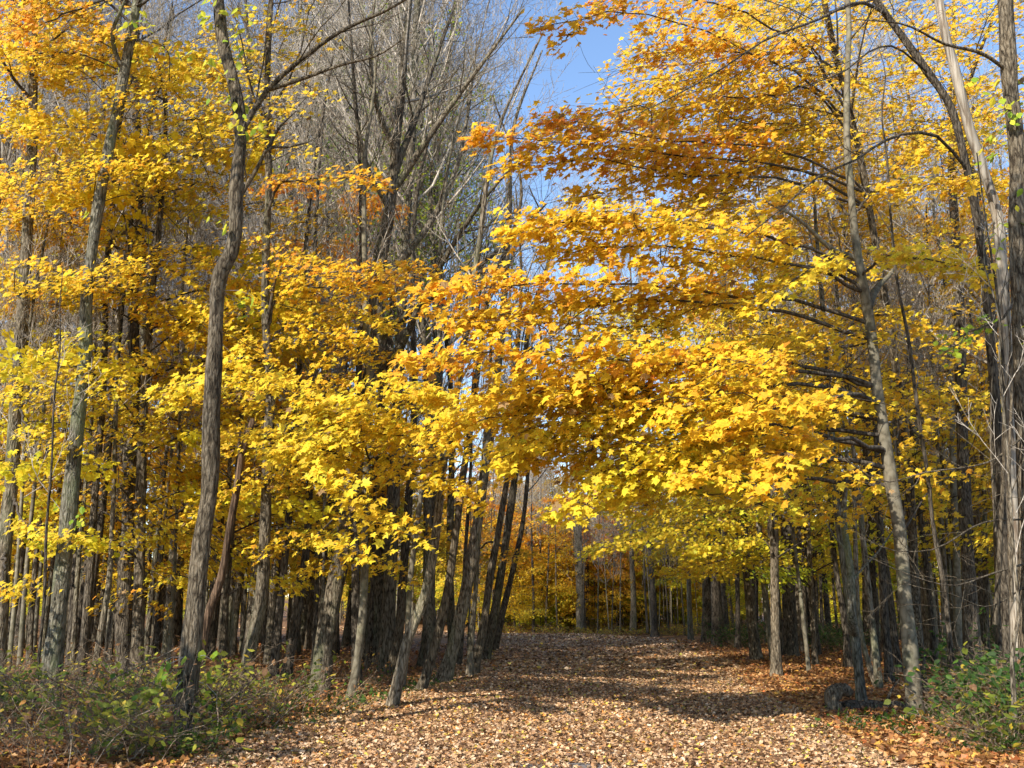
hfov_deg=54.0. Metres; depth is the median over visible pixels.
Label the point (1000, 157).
bare tree
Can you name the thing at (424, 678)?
maple tree
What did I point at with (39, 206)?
bare tree
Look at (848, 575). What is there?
maple tree
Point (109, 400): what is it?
young tree
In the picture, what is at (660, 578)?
young tree
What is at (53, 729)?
dry weed
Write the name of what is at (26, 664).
dry weed
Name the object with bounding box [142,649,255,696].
leafy shrub
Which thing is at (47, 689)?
dry weed
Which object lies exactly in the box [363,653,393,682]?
withered shrub
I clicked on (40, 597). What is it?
maple tree
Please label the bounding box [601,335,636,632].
maple tree
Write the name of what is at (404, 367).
young tree
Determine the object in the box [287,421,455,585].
maple tree
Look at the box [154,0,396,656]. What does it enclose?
bare tree
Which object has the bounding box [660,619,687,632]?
yellow shrub
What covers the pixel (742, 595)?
maple tree
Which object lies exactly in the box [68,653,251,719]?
dry weed
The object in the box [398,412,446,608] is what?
bare tree
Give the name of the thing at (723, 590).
bare tree
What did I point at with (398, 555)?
maple tree
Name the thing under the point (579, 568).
maple tree
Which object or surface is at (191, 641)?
maple tree
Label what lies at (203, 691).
withered shrub
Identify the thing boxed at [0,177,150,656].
young tree
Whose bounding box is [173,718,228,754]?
withered shrub
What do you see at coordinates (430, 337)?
bare tree
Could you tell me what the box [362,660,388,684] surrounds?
withered shrub
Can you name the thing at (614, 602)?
tree
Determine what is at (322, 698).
dry weed
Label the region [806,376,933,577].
maple tree
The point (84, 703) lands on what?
withered shrub
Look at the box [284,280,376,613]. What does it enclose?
young tree
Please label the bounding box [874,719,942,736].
plant
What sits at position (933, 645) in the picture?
young tree
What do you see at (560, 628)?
yellow shrub
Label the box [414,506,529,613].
maple tree
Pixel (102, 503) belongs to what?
young tree
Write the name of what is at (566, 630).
yellow shrub
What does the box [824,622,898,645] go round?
dense shrub
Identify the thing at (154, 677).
shrub
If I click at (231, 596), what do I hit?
young tree
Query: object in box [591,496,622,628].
young tree
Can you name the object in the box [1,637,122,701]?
dry weed
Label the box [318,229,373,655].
young tree
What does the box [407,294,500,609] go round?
bare tree
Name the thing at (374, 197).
maple tree
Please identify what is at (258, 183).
bare tree
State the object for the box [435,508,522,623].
maple tree
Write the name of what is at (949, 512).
maple tree
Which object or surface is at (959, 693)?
shrub
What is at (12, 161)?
bare tree
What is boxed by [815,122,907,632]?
bare tree
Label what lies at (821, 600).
young tree
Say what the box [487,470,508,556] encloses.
young tree
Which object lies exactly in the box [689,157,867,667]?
sapling tree
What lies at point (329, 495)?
young tree
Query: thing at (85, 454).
maple tree
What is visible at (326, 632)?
bare tree
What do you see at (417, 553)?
maple tree
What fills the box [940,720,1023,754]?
shrub
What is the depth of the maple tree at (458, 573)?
72.10 m
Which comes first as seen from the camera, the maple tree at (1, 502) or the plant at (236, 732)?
the plant at (236, 732)
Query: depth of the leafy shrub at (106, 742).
10.19 m
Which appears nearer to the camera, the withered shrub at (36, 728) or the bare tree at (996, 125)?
the withered shrub at (36, 728)
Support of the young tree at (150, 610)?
on the ground at (417, 639)
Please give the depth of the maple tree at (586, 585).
62.75 m
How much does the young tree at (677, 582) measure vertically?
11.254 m
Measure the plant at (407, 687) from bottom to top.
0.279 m
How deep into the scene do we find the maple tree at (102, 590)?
33.40 m
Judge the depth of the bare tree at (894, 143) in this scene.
43.80 m
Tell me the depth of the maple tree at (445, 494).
88.50 m
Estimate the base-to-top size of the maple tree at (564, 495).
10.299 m
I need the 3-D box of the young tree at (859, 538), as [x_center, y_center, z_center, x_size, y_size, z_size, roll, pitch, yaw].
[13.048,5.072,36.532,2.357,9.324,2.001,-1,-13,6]
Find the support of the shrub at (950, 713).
on the ground at (417, 639)
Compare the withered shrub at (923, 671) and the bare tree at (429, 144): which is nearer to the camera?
the withered shrub at (923, 671)
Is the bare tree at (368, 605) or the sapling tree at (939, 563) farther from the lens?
the bare tree at (368, 605)
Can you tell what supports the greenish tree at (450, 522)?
on the ground at (417, 639)
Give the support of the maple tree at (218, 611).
on the ground at (417, 639)
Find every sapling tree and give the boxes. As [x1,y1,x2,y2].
[8,241,101,701]
[21,0,225,680]
[26,148,203,683]
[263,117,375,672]
[325,134,421,672]
[368,34,496,686]
[447,105,558,676]
[456,164,508,664]
[479,248,548,639]
[480,267,569,649]
[674,274,715,641]
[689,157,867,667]
[710,172,781,659]
[719,283,741,648]
[750,476,769,588]
[779,1,972,704]
[779,182,902,685]
[869,159,983,670]
[918,155,1003,662]
[931,213,1023,749]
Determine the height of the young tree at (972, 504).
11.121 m
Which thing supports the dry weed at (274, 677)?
on the ground at (417, 639)
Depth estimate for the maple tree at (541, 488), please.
79.69 m
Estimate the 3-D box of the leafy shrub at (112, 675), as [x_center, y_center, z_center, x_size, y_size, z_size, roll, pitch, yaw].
[-5.095,3.709,11.928,1.402,1.045,2.155,-10,-16,39]
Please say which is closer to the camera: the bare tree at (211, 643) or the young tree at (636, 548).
the bare tree at (211, 643)
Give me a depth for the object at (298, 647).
32.17 m
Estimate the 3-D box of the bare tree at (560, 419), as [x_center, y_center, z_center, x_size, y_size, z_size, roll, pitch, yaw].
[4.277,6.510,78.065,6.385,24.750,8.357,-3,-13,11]
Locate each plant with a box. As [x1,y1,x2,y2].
[176,724,240,745]
[244,719,292,730]
[245,703,315,723]
[297,705,339,713]
[332,698,357,710]
[336,692,366,704]
[353,690,387,703]
[369,685,407,695]
[384,680,414,689]
[408,677,441,685]
[804,704,897,726]
[822,714,900,733]
[859,711,908,724]
[873,717,923,730]
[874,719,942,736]
[880,701,979,721]
[899,698,996,720]
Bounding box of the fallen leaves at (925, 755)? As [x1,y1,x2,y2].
[674,638,1023,767]
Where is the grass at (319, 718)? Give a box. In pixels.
[87,671,917,767]
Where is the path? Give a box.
[221,643,842,767]
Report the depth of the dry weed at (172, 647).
15.64 m
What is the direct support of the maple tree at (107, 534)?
on the ground at (417, 639)
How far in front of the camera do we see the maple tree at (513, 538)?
69.98 m
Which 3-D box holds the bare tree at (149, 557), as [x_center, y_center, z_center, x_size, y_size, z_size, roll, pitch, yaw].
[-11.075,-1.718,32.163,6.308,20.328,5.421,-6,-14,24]
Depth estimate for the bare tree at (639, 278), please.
78.44 m
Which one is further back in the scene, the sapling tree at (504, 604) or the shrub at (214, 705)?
the sapling tree at (504, 604)
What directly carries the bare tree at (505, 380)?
on the ground at (417, 639)
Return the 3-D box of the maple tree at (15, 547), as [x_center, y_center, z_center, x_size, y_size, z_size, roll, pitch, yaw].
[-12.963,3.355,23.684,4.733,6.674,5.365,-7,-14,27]
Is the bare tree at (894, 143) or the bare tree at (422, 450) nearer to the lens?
the bare tree at (894, 143)
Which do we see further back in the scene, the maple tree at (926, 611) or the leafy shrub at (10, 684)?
the maple tree at (926, 611)
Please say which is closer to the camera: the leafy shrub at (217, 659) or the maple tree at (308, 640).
the leafy shrub at (217, 659)
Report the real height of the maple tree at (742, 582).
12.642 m
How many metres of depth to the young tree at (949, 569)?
25.92 m
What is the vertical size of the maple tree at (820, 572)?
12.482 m
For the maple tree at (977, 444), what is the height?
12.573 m
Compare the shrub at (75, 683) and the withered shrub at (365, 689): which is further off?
the withered shrub at (365, 689)
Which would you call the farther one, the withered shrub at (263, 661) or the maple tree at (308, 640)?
the maple tree at (308, 640)
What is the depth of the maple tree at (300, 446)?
15.21 m
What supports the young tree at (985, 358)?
on the ground at (417, 639)
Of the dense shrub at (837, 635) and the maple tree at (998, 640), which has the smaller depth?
the maple tree at (998, 640)
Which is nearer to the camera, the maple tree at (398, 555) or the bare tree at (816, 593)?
the bare tree at (816, 593)
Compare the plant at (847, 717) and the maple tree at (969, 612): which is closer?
the plant at (847, 717)
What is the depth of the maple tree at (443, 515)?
80.97 m
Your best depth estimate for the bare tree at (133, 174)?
30.58 m
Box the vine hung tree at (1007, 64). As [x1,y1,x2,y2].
[808,0,1023,718]
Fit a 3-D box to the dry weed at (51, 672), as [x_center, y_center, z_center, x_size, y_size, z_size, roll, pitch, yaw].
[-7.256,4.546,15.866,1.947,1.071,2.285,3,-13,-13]
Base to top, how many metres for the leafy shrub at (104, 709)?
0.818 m
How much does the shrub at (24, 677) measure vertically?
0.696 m
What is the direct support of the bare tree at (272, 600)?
on the ground at (417, 639)
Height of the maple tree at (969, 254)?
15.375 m
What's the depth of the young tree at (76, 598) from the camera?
20.40 m
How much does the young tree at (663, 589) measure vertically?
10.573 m
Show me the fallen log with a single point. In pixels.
(851, 704)
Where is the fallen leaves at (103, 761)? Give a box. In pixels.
[0,635,475,767]
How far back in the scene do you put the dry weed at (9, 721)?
10.29 m
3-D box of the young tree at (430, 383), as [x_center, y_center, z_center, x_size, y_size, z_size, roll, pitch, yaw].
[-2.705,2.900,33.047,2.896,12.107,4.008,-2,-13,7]
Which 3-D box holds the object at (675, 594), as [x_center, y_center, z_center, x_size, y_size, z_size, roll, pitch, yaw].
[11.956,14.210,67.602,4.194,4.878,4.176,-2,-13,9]
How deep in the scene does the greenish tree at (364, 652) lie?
31.16 m
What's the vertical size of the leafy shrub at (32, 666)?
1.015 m
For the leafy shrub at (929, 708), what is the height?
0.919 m
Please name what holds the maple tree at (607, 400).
on the ground at (417, 639)
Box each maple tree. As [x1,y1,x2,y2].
[0,0,150,685]
[0,0,321,700]
[0,35,334,683]
[0,117,132,556]
[0,380,116,561]
[0,384,81,579]
[0,385,62,580]
[0,411,84,577]
[0,421,52,568]
[1,327,168,572]
[1,330,191,646]
[9,519,52,618]
[11,399,147,621]
[24,311,336,579]
[25,0,272,680]
[83,296,407,675]
[89,0,448,700]
[94,26,240,492]
[95,270,356,684]
[100,437,209,591]
[106,342,250,586]
[137,0,456,733]
[145,237,372,655]
[146,393,313,630]
[146,415,289,639]
[163,357,309,581]
[172,173,463,617]
[178,0,501,698]
[184,461,314,595]
[209,366,451,654]
[222,349,424,596]
[233,358,417,649]
[258,55,389,681]
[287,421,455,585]
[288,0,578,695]
[342,482,421,595]
[344,465,445,596]
[377,0,999,715]
[380,47,473,677]
[385,0,567,706]
[393,101,511,669]
[396,481,473,606]
[396,504,441,599]
[398,444,499,594]
[403,449,466,592]
[409,490,472,615]
[414,98,543,689]
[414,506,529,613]
[418,30,562,682]
[419,476,471,595]
[419,514,472,600]
[435,477,489,627]
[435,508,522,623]
[435,522,504,629]
[444,158,577,659]
[454,475,550,630]
[456,0,1023,692]
[459,477,534,572]
[473,172,565,674]
[480,512,554,614]
[490,433,562,559]
[516,476,590,580]
[536,267,589,632]
[538,484,636,606]
[543,464,601,546]
[553,89,806,660]
[565,317,603,627]
[595,147,947,676]
[596,548,662,624]
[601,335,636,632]
[608,427,665,636]
[619,526,701,613]
[623,499,700,626]
[635,304,819,644]
[641,183,916,652]
[641,477,742,597]
[647,312,829,645]
[654,501,743,602]
[666,376,815,638]
[675,514,769,624]
[678,516,759,626]
[681,241,716,643]
[683,234,748,647]
[695,315,950,664]
[699,519,828,628]
[710,313,890,652]
[720,501,838,587]
[721,380,890,628]
[728,582,758,610]
[730,35,838,658]
[744,179,995,563]
[754,455,850,594]
[766,84,908,700]
[770,105,901,676]
[799,485,861,603]
[803,365,994,617]
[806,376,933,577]
[810,225,1008,650]
[816,515,891,593]
[837,138,1008,655]
[841,2,1023,675]
[848,206,1011,561]
[849,457,939,631]
[856,114,944,663]
[858,419,991,588]
[868,0,1008,674]
[887,462,939,598]
[888,82,984,671]
[892,281,997,559]
[917,404,994,598]
[927,376,994,583]
[956,359,993,576]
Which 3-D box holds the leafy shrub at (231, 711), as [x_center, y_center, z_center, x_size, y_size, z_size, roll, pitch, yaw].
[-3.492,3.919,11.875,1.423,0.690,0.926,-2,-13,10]
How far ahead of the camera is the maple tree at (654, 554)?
43.56 m
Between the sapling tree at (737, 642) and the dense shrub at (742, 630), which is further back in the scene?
the dense shrub at (742, 630)
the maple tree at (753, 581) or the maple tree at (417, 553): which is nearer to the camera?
the maple tree at (753, 581)
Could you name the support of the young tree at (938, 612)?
on the ground at (417, 639)
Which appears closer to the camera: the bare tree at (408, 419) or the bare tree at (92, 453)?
the bare tree at (92, 453)
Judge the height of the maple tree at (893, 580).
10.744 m
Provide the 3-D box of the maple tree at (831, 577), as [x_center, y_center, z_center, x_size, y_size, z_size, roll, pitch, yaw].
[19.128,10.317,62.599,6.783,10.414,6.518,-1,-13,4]
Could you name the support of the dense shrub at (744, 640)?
on the ground at (417, 639)
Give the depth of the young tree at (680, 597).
65.83 m
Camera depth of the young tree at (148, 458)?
27.22 m
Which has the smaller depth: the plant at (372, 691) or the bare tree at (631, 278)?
the plant at (372, 691)
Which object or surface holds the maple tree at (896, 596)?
on the ground at (417, 639)
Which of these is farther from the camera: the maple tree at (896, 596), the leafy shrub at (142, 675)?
the maple tree at (896, 596)
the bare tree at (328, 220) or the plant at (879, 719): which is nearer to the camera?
the plant at (879, 719)
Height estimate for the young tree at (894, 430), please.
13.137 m
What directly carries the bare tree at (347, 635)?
on the ground at (417, 639)
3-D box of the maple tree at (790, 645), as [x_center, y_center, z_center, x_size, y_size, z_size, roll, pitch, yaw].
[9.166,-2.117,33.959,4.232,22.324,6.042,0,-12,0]
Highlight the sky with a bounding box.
[0,0,1023,597]
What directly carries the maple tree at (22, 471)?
on the ground at (417, 639)
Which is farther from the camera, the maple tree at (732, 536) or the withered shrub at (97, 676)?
the maple tree at (732, 536)
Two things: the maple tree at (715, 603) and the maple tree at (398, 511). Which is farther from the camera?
the maple tree at (715, 603)
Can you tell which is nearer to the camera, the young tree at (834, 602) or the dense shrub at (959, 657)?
the dense shrub at (959, 657)
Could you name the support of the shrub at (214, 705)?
on the ground at (417, 639)
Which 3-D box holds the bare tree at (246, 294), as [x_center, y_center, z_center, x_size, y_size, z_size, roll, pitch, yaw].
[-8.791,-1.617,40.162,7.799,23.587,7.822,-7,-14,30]
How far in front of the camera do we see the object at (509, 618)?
67.77 m
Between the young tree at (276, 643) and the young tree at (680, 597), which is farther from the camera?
the young tree at (680, 597)
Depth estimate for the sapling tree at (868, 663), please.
20.80 m
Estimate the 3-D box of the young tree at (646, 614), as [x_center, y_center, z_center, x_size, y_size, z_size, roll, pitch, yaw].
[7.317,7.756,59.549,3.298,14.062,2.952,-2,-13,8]
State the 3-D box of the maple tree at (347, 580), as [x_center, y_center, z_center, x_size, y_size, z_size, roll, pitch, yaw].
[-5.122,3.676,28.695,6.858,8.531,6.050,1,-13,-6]
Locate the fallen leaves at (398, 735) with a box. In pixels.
[147,659,973,767]
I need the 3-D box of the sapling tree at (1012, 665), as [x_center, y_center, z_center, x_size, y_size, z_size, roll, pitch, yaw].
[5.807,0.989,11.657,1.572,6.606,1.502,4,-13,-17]
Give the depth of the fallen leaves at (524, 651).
32.97 m
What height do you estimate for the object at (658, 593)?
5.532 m
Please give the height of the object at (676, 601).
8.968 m
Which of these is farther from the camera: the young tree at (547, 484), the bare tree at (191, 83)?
the young tree at (547, 484)
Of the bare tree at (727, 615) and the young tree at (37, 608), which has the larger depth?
the bare tree at (727, 615)
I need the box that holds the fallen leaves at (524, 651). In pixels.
[238,626,746,671]
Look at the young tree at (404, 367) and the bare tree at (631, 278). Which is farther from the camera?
the bare tree at (631, 278)
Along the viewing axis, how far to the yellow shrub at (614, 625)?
60.26 m
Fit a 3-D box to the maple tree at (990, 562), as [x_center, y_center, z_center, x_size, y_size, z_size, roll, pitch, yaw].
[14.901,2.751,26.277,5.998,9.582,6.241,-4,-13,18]
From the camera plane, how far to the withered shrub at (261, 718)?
13.39 m
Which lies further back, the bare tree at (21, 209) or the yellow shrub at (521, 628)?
the yellow shrub at (521, 628)
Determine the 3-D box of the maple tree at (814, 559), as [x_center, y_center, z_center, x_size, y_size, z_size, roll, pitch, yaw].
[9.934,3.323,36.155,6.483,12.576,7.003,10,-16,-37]
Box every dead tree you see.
[200,418,255,673]
[934,0,1017,660]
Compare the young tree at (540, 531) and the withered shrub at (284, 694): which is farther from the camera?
the young tree at (540, 531)
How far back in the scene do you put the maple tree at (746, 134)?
17.46 m
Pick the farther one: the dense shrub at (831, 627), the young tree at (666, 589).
the young tree at (666, 589)
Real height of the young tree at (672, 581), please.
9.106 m
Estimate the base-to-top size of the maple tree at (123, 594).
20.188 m
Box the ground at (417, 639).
[0,598,990,767]
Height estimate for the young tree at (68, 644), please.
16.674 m
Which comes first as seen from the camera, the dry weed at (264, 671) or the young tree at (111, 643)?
the dry weed at (264, 671)
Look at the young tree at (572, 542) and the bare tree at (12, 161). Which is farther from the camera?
the young tree at (572, 542)
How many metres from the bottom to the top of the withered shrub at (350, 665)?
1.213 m
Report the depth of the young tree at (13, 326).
22.02 m
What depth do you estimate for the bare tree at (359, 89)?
37.76 m
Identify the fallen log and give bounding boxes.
[824,679,935,710]
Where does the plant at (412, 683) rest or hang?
on the ground at (417, 639)
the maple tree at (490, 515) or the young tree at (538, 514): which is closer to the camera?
the young tree at (538, 514)
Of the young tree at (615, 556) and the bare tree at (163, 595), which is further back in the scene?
the young tree at (615, 556)
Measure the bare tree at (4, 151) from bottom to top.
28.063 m
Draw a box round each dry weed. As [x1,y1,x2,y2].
[0,627,205,739]
[0,642,42,676]
[0,646,121,697]
[0,679,100,767]
[0,681,210,766]
[0,699,23,747]
[1,630,147,696]
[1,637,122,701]
[1,656,89,710]
[9,655,247,753]
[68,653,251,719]
[81,626,321,735]
[87,649,321,723]
[114,625,280,704]
[170,652,320,728]
[223,657,290,708]
[238,655,345,707]
[282,667,383,711]
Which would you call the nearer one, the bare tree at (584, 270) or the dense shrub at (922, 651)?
the dense shrub at (922, 651)
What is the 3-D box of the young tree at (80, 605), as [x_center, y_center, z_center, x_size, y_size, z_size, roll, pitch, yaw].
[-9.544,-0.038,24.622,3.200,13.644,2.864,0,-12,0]
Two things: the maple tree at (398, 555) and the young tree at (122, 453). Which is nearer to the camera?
the young tree at (122, 453)
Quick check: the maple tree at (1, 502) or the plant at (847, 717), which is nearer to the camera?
the plant at (847, 717)
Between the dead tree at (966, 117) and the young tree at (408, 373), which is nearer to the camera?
the dead tree at (966, 117)
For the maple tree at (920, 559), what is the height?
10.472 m
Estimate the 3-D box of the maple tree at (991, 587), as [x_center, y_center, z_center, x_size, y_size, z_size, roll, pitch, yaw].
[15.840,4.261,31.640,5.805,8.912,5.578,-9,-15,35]
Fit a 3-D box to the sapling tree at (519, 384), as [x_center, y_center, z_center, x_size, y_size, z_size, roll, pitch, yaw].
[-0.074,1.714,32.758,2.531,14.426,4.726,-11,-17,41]
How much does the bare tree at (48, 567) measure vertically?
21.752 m
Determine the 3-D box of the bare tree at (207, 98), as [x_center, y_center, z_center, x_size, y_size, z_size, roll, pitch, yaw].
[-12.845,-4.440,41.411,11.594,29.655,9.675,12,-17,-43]
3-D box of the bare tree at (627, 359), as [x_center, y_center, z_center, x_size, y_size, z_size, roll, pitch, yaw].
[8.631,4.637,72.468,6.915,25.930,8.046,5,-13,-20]
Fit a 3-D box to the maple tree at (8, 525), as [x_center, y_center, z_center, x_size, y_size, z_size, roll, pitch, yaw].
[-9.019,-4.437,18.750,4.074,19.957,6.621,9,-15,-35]
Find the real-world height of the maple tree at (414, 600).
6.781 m
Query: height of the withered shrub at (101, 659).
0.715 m
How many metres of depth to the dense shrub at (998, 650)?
16.84 m
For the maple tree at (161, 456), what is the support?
on the ground at (417, 639)
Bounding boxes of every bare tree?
[0,0,104,602]
[0,0,148,317]
[0,0,178,647]
[0,0,198,235]
[0,28,113,457]
[0,37,98,455]
[0,48,93,636]
[1,0,231,655]
[1,0,253,657]
[1,1,199,309]
[1,115,88,604]
[5,80,173,643]
[13,11,211,600]
[44,0,243,644]
[65,44,244,615]
[88,0,272,642]
[108,95,263,660]
[121,0,340,588]
[124,131,254,646]
[127,1,254,299]
[140,0,294,626]
[152,79,290,647]
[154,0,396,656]
[159,91,250,640]
[170,0,503,524]
[175,0,380,660]
[180,30,353,656]
[188,0,433,658]
[192,82,331,642]
[197,0,323,614]
[213,0,377,665]
[239,0,545,646]
[243,27,357,647]
[249,0,473,576]
[255,59,389,500]
[270,0,530,667]
[274,0,516,648]
[276,0,578,673]
[278,1,467,479]
[284,0,560,651]
[285,364,352,641]
[309,0,550,633]
[354,36,515,480]
[383,2,532,373]
[390,302,465,607]
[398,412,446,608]
[398,436,419,614]
[406,299,469,605]
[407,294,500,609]
[444,166,595,602]
[456,299,538,516]
[457,363,535,561]
[473,353,530,627]
[479,300,559,497]
[487,152,647,477]
[491,220,575,536]
[529,102,738,549]
[535,324,597,617]
[571,194,676,429]
[584,278,673,623]
[664,164,770,642]
[667,17,846,647]
[669,314,731,630]
[678,268,743,629]
[716,29,946,645]
[719,161,832,646]
[742,197,846,630]
[752,0,942,654]
[758,18,956,661]
[766,173,844,628]
[772,0,1007,659]
[790,30,951,496]
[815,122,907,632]
[835,144,977,639]
[879,63,1008,380]
[924,160,997,638]
[927,39,1023,332]
[932,75,1008,359]
[952,95,1008,302]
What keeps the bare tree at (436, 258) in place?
on the ground at (417, 639)
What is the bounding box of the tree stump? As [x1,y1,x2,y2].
[824,683,853,711]
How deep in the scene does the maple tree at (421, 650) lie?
28.06 m
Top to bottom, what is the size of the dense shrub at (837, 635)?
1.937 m
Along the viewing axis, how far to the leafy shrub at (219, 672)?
14.03 m
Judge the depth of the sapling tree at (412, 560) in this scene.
20.22 m
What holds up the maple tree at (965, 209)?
on the ground at (417, 639)
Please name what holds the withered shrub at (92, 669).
on the ground at (417, 639)
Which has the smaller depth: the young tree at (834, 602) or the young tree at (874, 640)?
the young tree at (874, 640)
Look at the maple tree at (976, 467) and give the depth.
26.57 m
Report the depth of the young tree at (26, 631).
36.35 m
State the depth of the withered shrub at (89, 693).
13.25 m
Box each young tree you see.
[0,55,147,649]
[0,97,130,521]
[0,124,101,672]
[0,130,128,666]
[0,168,110,680]
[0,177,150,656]
[0,200,60,487]
[0,211,69,654]
[0,234,63,434]
[5,0,188,670]
[21,249,102,660]
[21,331,87,617]
[25,382,62,644]
[34,383,71,613]
[35,137,179,671]
[49,0,249,678]
[49,170,198,649]
[62,244,205,661]
[84,338,174,526]
[86,302,170,654]
[86,323,165,643]
[91,603,94,636]
[96,204,205,672]
[104,228,177,649]
[111,85,261,674]
[125,165,220,654]
[148,231,244,668]
[149,207,248,677]
[150,407,197,575]
[170,182,321,659]
[184,382,263,649]
[184,396,238,608]
[201,266,277,653]
[222,0,420,682]
[224,225,301,623]
[252,0,434,687]
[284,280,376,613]
[294,287,355,588]
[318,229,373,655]
[352,291,442,459]
[374,298,430,455]
[387,317,471,498]
[454,440,497,647]
[469,521,488,626]
[472,472,497,608]
[481,431,505,578]
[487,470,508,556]
[508,492,540,625]
[509,392,548,631]
[512,467,561,626]
[514,470,547,625]
[515,457,554,629]
[519,415,555,625]
[528,457,583,632]
[557,489,585,628]
[569,497,605,632]
[579,500,619,628]
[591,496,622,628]
[591,511,624,631]
[603,511,634,632]
[605,439,637,632]
[612,512,640,564]
[613,441,654,634]
[624,502,668,632]
[635,510,647,623]
[643,524,669,634]
[654,492,684,627]
[655,489,675,631]
[659,540,681,628]
[662,494,698,635]
[663,565,666,624]
[666,499,685,625]
[671,498,676,623]
[674,525,684,624]
[684,537,697,626]
[734,236,836,670]
[738,72,921,688]
[739,377,758,630]
[764,271,822,656]
[789,195,897,666]
[793,463,826,553]
[797,358,844,631]
[800,23,932,683]
[802,336,825,644]
[828,134,967,675]
[842,448,890,640]
[869,160,948,672]
[873,221,982,637]
[878,155,998,671]
[898,181,1008,446]
[922,308,992,656]
[923,309,995,637]
[928,314,988,497]
[928,418,941,642]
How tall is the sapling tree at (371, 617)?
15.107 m
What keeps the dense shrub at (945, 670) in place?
on the ground at (417, 639)
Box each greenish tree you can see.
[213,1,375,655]
[272,0,457,662]
[316,0,521,667]
[352,61,537,643]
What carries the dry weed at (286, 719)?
on the ground at (417, 639)
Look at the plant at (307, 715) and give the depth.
13.70 m
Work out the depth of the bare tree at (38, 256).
31.57 m
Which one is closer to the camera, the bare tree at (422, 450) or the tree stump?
the tree stump
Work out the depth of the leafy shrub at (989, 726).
10.97 m
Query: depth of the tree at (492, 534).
62.48 m
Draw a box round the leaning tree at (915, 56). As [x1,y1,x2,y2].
[575,0,1009,681]
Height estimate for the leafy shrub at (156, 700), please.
1.046 m
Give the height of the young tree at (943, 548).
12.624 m
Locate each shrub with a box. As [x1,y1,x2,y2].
[0,648,70,712]
[0,654,77,733]
[0,672,31,700]
[0,687,27,718]
[0,689,176,767]
[0,718,57,749]
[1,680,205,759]
[2,657,170,733]
[3,632,104,679]
[5,657,164,743]
[7,642,44,670]
[26,673,148,715]
[41,666,226,726]
[49,684,201,741]
[54,662,148,712]
[55,646,175,709]
[57,664,252,757]
[66,658,116,683]
[68,667,120,693]
[88,643,114,668]
[99,716,178,757]
[119,660,176,703]
[135,715,223,758]
[140,652,227,707]
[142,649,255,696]
[149,686,274,738]
[152,678,238,730]
[161,713,238,752]
[162,712,211,736]
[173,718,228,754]
[177,653,285,712]
[198,647,349,717]
[208,690,268,726]
[227,695,294,721]
[231,663,346,712]
[235,644,299,674]
[246,676,316,707]
[332,643,385,683]
[334,664,388,694]
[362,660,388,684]
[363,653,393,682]
[502,626,543,632]
[504,621,537,632]
[504,626,535,632]
[528,621,567,632]
[540,626,586,633]
[547,624,598,632]
[573,628,607,633]
[587,618,626,632]
[595,628,641,635]
[601,627,650,634]
[624,620,660,631]
[658,625,695,634]
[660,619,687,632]
[678,622,733,636]
[690,617,760,644]
[699,623,745,637]
[703,609,767,647]
[710,624,767,649]
[757,609,841,643]
[797,609,869,654]
[809,625,869,648]
[824,612,842,641]
[824,615,862,630]
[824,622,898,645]
[868,645,1006,718]
[869,625,1023,738]
[891,607,993,706]
[898,677,1023,750]
[904,666,1017,714]
[910,678,1023,751]
[915,607,1006,716]
[918,633,1018,722]
[921,651,1001,698]
[928,683,1023,744]
[931,661,1023,730]
[933,702,1009,726]
[938,625,1001,669]
[940,667,1023,750]
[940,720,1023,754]
[941,646,995,682]
[946,703,1021,738]
[948,637,1008,705]
[954,632,1023,722]
[956,641,1020,710]
[977,637,1001,658]
[1004,697,1023,739]
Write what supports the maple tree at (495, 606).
on the ground at (417, 639)
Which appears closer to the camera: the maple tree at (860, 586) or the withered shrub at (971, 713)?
the withered shrub at (971, 713)
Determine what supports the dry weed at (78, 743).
on the ground at (417, 639)
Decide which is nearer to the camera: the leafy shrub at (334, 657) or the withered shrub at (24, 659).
the leafy shrub at (334, 657)

